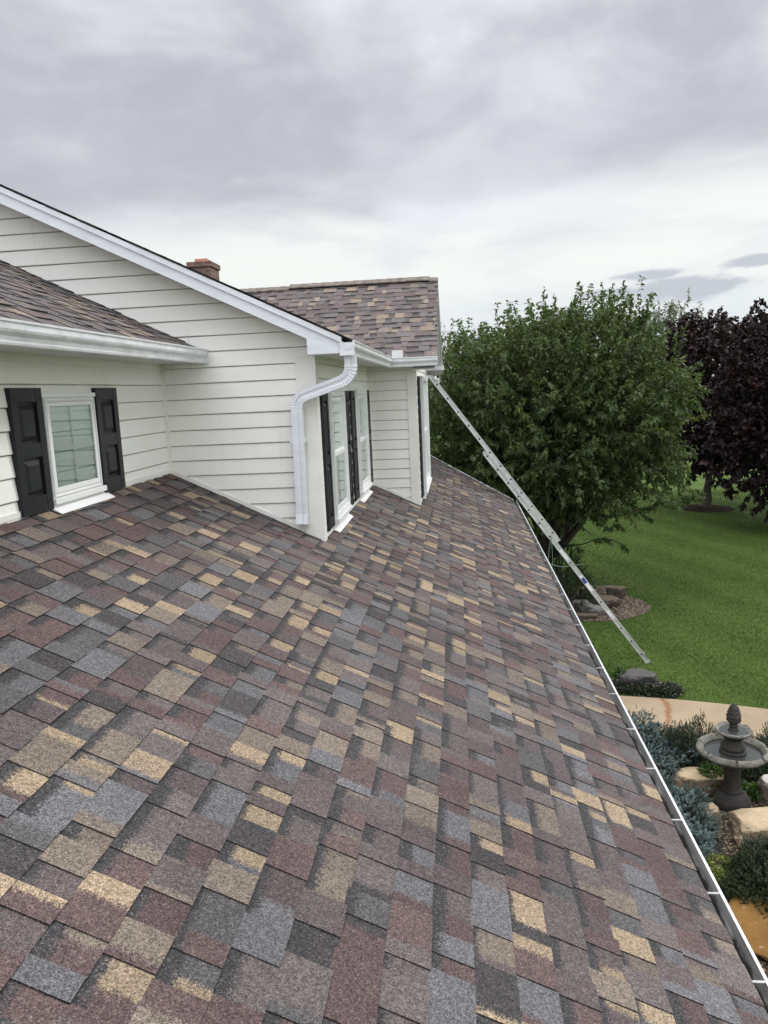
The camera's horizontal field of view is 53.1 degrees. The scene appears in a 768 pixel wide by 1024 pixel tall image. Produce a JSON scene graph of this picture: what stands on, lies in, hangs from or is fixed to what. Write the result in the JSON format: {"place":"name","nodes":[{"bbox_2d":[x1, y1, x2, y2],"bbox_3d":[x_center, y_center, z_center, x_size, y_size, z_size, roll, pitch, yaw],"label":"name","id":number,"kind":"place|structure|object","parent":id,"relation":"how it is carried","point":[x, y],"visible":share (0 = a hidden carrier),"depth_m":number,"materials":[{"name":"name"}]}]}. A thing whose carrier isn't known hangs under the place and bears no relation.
{"place":"outdoors","nodes":[
{"label":"outdoors","id":0,"kind":"place"},
{"bbox_2d":[0,184,767,1023],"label":"house","id":1,"kind":"structure","parent":0,"point":[312,708],"depth_m":3.39,"materials":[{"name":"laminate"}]},
{"bbox_2d":[41,393,106,504],"bbox_3d":[-1.815,-0.388,4.499,0.055,0.610,0.625,-2,9,6],"label":"window","id":2,"kind":"structure","parent":1,"relation":"in","point":[56,402],"depth_m":4.48,"materials":[{"name":"white plastic"}]},
{"bbox_2d":[328,388,352,522],"bbox_3d":[-0.394,-0.518,6.720,0.077,1.107,0.800,-2,9,6],"label":"window","id":3,"kind":"structure","parent":1,"relation":"in","point":[336,399],"depth_m":6.74,"materials":[{"name":"white plastic"}]},
{"bbox_2d":[353,388,372,494],"bbox_3d":[-0.233,-0.791,8.406,0.077,1.107,0.830,-2,9,6],"label":"window","id":4,"kind":"structure","parent":1,"relation":"in","point":[365,483],"depth_m":8.42,"materials":[{"name":"white plastic"}]},
{"bbox_2d":[420,376,431,493],"bbox_3d":[0.572,-1.115,10.718,0.091,1.525,1.610,-2,9,6],"label":"window","id":5,"kind":"structure","parent":1,"relation":"in","point":[423,380],"depth_m":10.95,"materials":[{"name":"white plastic"}]},
{"bbox_2d":[0,0,767,382],"label":"sky","id":6,"kind":"structure","parent":0,"point":[496,151],"materials":[{"name":"grey"}]},
{"bbox_2d":[430,427,767,708],"bbox_3d":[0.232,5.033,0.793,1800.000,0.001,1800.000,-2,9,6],"label":"lawn","id":7,"kind":"structure","parent":0,"point":[699,483],"depth_m":18.86,"materials":[{"name":"green plant"}]},
{"bbox_2d":[348,318,495,465],"bbox_3d":[1.761,-2.574,24.438,6.394,7.627,6.301,-2,9,6],"label":"leafy tree","id":8,"kind":"object","parent":7,"relation":"on","point":[437,376],"visible":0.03,"depth_m":22.73,"materials":[{"name":"green plant"}]},
{"bbox_2d":[427,375,650,663],"bbox_3d":[2.798,0.108,13.938,3.906,5.458,0.502,-2,9,6],"label":"extension ladder","id":9,"kind":"object","parent":7,"relation":"on","point":[520,495],"visible":0.9,"depth_m":13.75,"materials":[{"name":"metal"}]},
{"bbox_2d":[428,375,724,430],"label":"distant woods","id":10,"kind":"object","parent":7,"relation":"on","point":[432,389],"depth_m":88.47,"materials":[{"name":"green plant"}]},
{"bbox_2d":[568,590,650,621],"bbox_3d":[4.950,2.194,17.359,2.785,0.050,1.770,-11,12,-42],"label":"pebbles","id":11,"kind":"object","parent":7,"relation":"on","point":[639,610],"visible":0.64,"depth_m":17.18,"materials":[{"name":"brown gravel"}]},
{"bbox_2d":[428,275,711,562],"bbox_3d":[3.994,-1.563,18.037,6.590,7.384,6.651,-2,9,6],"label":"ornamental tree","id":12,"kind":"object","parent":11,"relation":"on","point":[602,418],"visible":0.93,"depth_m":16.14,"materials":[{"name":"green plant"}]},
{"bbox_2d":[544,530,602,609],"bbox_3d":[4.119,1.277,17.590,1.725,1.830,1.743,-2,9,6],"label":"yew shrub","id":13,"kind":"object","parent":11,"relation":"on","point":[575,583],"visible":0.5,"depth_m":17.37,"materials":[{"name":"green plant"}]},
{"bbox_2d":[571,599,592,612],"bbox_3d":[4.467,2.198,17.282,0.545,0.450,0.524,5,12,42],"label":"boulder","id":14,"kind":"object","parent":11,"relation":"on","point":[582,609],"visible":0.39,"depth_m":17.09,"materials":[{"name":"grey stone"}]},
{"bbox_2d":[576,612,597,620],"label":"boulder","id":15,"kind":"object","parent":11,"relation":"on","point":[584,616],"visible":0.48,"depth_m":16.62,"materials":[{"name":"stone"}]},
{"bbox_2d":[578,585,606,601],"bbox_3d":[4.947,2.028,18.188,0.737,0.550,0.533,-2,9,6],"label":"boulder","id":16,"kind":"object","parent":11,"relation":"on","point":[602,590],"visible":0.25,"depth_m":18.02,"materials":[{"name":"brown stone"}]},
{"bbox_2d":[584,605,607,615],"bbox_3d":[4.713,2.247,17.030,0.516,0.352,0.454,5,12,41],"label":"boulder","id":17,"kind":"object","parent":11,"relation":"on","point":[599,610],"visible":0.54,"depth_m":16.89,"materials":[{"name":"grey stone"}]},
{"bbox_2d":[591,595,620,607],"bbox_3d":[5.063,2.136,17.631,0.577,0.407,0.579,-8,11,-33],"label":"boulder","id":18,"kind":"object","parent":11,"relation":"on","point":[610,601],"visible":0.38,"depth_m":17.45,"materials":[{"name":"stone"}]},
{"bbox_2d":[604,585,626,598],"bbox_3d":[5.486,1.995,18.267,0.602,0.500,0.517,-7,10,-27],"label":"boulder","id":19,"kind":"object","parent":11,"relation":"on","point":[619,592],"visible":0.59,"depth_m":18.05,"materials":[{"name":"brown stone"}]},
{"bbox_2d":[610,662,632,677],"bbox_3d":[4.161,2.774,13.345,0.499,0.341,0.509,-2,9,6],"label":"iris plant","id":20,"kind":"object","parent":7,"relation":"on","point":[620,668],"visible":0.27,"depth_m":13.35,"materials":[{"name":"green plant"}]},
{"bbox_2d":[613,681,678,695],"bbox_3d":[4.323,2.930,12.896,1.266,0.001,0.794,-2,9,6],"label":"mulch strip","id":21,"kind":"object","parent":7,"relation":"on","point":[636,694],"visible":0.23,"depth_m":12.65,"materials":[{"name":"brown soil"}]},
{"bbox_2d":[619,668,658,687],"bbox_3d":[4.242,2.922,12.922,0.640,0.512,0.599,-9,11,-34],"label":"boulder","id":22,"kind":"object","parent":21,"relation":"on","point":[635,676],"visible":0.49,"depth_m":12.75,"materials":[{"name":"grey stone"}]},
{"bbox_2d":[611,671,684,698],"bbox_3d":[4.322,2.878,12.728,1.220,0.213,0.903,5,12,40],"label":"ivy plant","id":23,"kind":"object","parent":21,"relation":"on","point":[671,687],"visible":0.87,"depth_m":12.55,"materials":[{"name":"green plant"}]},
{"bbox_2d":[677,504,734,512],"bbox_3d":[12.533,-0.143,30.021,2.056,0.001,2.042,-2,9,6],"label":"mulch ring","id":24,"kind":"object","parent":7,"relation":"on","point":[713,508],"visible":0.71,"depth_m":29.89,"materials":[{"name":"brown soil"}]},
{"bbox_2d":[644,305,767,507],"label":"purple maple","id":25,"kind":"object","parent":24,"relation":"on","point":[696,337],"visible":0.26,"depth_m":28.30,"materials":[{"name":"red plant"}]},
{"bbox_2d":[699,297,767,523],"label":"purple maple","id":26,"kind":"object","parent":7,"relation":"on","point":[748,413],"visible":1,"depth_m":24.33,"materials":[{"name":"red plant"}]},
{"bbox_2d":[644,288,712,421],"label":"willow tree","id":27,"kind":"object","parent":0,"point":[671,310],"visible":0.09,"depth_m":48.55,"materials":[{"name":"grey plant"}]},
{"bbox_2d":[620,696,767,737],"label":"path","id":28,"kind":"structure","parent":0,"point":[666,710],"depth_m":11.77,"materials":[{"name":"beige concrete"}]},
{"bbox_2d":[697,761,723,796],"bbox_3d":[4.042,3.292,9.523,0.478,0.393,0.474,1,10,23],"label":"fern","id":29,"kind":"object","parent":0,"point":[704,767],"visible":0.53,"depth_m":9.47,"materials":[{"name":"green plant"}]},
{"bbox_2d":[657,749,767,978],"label":"planting bed","id":30,"kind":"object","parent":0,"point":[731,844],"depth_m":8.45,"materials":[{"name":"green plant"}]},
{"bbox_2d":[628,705,699,784],"bbox_3d":[3.279,3.016,10.262,1.746,0.805,1.786,-2,9,6],"label":"spruce shrub","id":31,"kind":"object","parent":30,"relation":"on","point":[653,728],"visible":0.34,"depth_m":10.06,"materials":[{"name":"green plant"}]},
{"bbox_2d":[645,708,723,777],"bbox_3d":[4.061,3.016,10.155,1.494,0.720,1.400,-2,9,6],"label":"yew shrub","id":32,"kind":"object","parent":30,"relation":"on","point":[690,736],"visible":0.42,"depth_m":10.00,"materials":[{"name":"green plant"}]},
{"bbox_2d":[656,766,725,866],"bbox_3d":[3.089,3.393,8.718,1.361,0.616,1.784,-2,9,6],"label":"spruce shrub","id":33,"kind":"object","parent":30,"relation":"on","point":[703,834],"visible":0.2,"depth_m":8.55,"materials":[{"name":"green plant"}]},
{"bbox_2d":[671,767,722,797],"bbox_3d":[3.944,3.417,9.554,0.743,0.402,0.380,-2,9,6],"label":"boulder","id":34,"kind":"object","parent":30,"relation":"on","point":[694,776],"visible":0.4,"depth_m":9.41,"materials":[{"name":"stone"}]},
{"bbox_2d":[693,802,720,826],"bbox_3d":[3.743,3.600,8.924,0.325,0.422,0.361,-2,9,6],"label":"boulder","id":35,"kind":"object","parent":30,"relation":"on","point":[716,810],"visible":0.28,"depth_m":8.81,"materials":[{"name":"stone"}]},
{"bbox_2d":[705,853,751,898],"bbox_3d":[3.379,3.708,7.835,0.696,0.177,0.804,-2,9,6],"label":"groundcover plant","id":36,"kind":"object","parent":30,"relation":"on","point":[716,868],"visible":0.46,"depth_m":7.93,"materials":[{"name":"green plant"}]},
{"bbox_2d":[696,703,767,811],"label":"fountain","id":37,"kind":"object","parent":30,"relation":"on","point":[732,747],"visible":0.99,"depth_m":9.08,"materials":[{"name":"stone"}]},
{"bbox_2d":[715,830,767,918],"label":"yew shrub","id":38,"kind":"object","parent":30,"relation":"on","point":[750,864],"visible":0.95,"depth_m":7.56,"materials":[{"name":"green plant"}]},
{"bbox_2d":[727,807,767,849],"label":"boulder","id":39,"kind":"object","parent":30,"relation":"on","point":[746,821],"visible":0.62,"depth_m":8.47,"materials":[{"name":"stone"}]},
{"bbox_2d":[728,890,767,960],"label":"stone slab","id":40,"kind":"structure","parent":30,"relation":"on","point":[753,924],"depth_m":7.09,"materials":[{"name":"stone"}]},
{"bbox_2d":[741,721,767,781],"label":"yew shrub","id":41,"kind":"object","parent":30,"relation":"on","point":[748,775],"visible":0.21,"depth_m":9.72,"materials":[{"name":"green plant"}]},
{"bbox_2d":[741,777,767,804],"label":"leafy shrub","id":42,"kind":"object","parent":30,"relation":"on","point":[749,789],"visible":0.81,"depth_m":9.30,"materials":[{"name":"green plant"}]},
{"bbox_2d":[757,774,767,804],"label":"boulder","id":43,"kind":"object","parent":30,"relation":"on","point":[763,783],"visible":0.77,"depth_m":9.21,"materials":[{"name":"stone"}]}
]}

